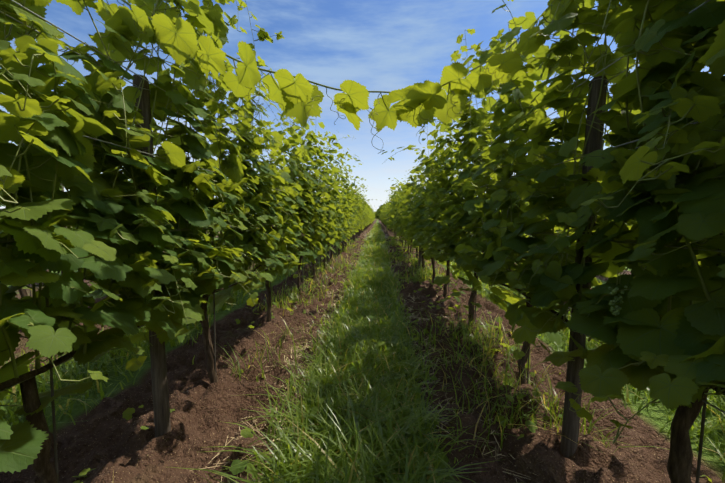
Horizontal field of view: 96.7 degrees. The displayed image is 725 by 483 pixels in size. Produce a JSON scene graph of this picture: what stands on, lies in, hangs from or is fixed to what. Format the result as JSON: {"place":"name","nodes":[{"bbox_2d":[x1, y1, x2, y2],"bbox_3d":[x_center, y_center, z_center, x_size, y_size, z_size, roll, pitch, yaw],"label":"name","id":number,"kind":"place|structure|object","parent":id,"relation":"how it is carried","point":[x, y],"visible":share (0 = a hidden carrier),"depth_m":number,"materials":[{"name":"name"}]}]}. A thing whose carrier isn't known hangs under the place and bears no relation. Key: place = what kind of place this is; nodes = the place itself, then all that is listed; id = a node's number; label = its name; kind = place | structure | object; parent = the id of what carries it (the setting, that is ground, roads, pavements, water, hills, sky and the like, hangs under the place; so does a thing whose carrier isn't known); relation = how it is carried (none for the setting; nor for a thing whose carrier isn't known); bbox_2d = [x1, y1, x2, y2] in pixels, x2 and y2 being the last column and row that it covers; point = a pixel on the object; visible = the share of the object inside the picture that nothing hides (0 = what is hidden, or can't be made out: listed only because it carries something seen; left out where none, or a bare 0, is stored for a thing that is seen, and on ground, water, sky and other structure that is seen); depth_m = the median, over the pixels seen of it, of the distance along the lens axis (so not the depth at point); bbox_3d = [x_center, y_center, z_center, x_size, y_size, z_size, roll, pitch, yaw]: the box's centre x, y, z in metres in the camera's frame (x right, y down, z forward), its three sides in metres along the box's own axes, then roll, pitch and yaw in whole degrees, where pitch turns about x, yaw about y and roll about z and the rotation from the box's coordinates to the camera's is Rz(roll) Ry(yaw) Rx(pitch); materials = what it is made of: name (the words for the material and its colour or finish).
{"place":"outdoors","nodes":[
{"label":"outdoors","id":0,"kind":"place"},
{"bbox_2d":[0,219,724,482],"bbox_3d":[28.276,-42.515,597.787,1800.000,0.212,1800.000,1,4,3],"label":"ground","id":1,"kind":"structure","parent":0,"point":[108,442],"depth_m":1.85,"materials":[{"name":"brown soil"}]},
{"bbox_2d":[0,144,290,273],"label":"vine row","id":2,"kind":"object","parent":1,"relation":"on","point":[61,188],"visible":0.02,"depth_m":5.21,"materials":[{"name":"green plant"}]},
{"bbox_2d":[0,121,312,296],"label":"vine row","id":3,"kind":"object","parent":1,"relation":"on","point":[23,292],"depth_m":3.92,"materials":[{"name":"green plant"}]},
{"bbox_2d":[0,0,380,482],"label":"vine row","id":4,"kind":"object","parent":1,"relation":"on","point":[75,135],"visible":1,"depth_m":1.34,"materials":[{"name":"green plant"}]},
{"bbox_2d":[94,0,582,153],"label":"grape vine","id":5,"kind":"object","parent":4,"relation":"attached to","point":[299,97],"depth_m":1.34,"materials":[{"name":"green plant"}]},
{"bbox_2d":[0,223,724,482],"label":"grass","id":6,"kind":"structure","parent":1,"relation":"on","point":[364,424],"depth_m":1.95,"materials":[{"name":"plant"}]},
{"bbox_2d":[374,203,526,219],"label":"treeline","id":7,"kind":"object","parent":1,"relation":"on","point":[377,214],"visible":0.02,"depth_m":149.15,"materials":[{"name":"green plant"}]},
{"bbox_2d":[379,0,724,482],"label":"vine row","id":8,"kind":"object","parent":1,"relation":"on","point":[656,172],"visible":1,"depth_m":1.22,"materials":[{"name":"green plant"}]},
{"bbox_2d":[467,130,690,277],"bbox_3d":[4.300,-2.430,28.692,1.964,3.079,63.038,1,4,3],"label":"vine row","id":9,"kind":"object","parent":1,"relation":"on","point":[628,224],"visible":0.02,"depth_m":4.08,"materials":[{"name":"green plant"}]},
{"bbox_2d":[0,0,724,213],"label":"sky","id":10,"kind":"structure","parent":0,"point":[379,45],"materials":[{"name":"blue"}]}
]}

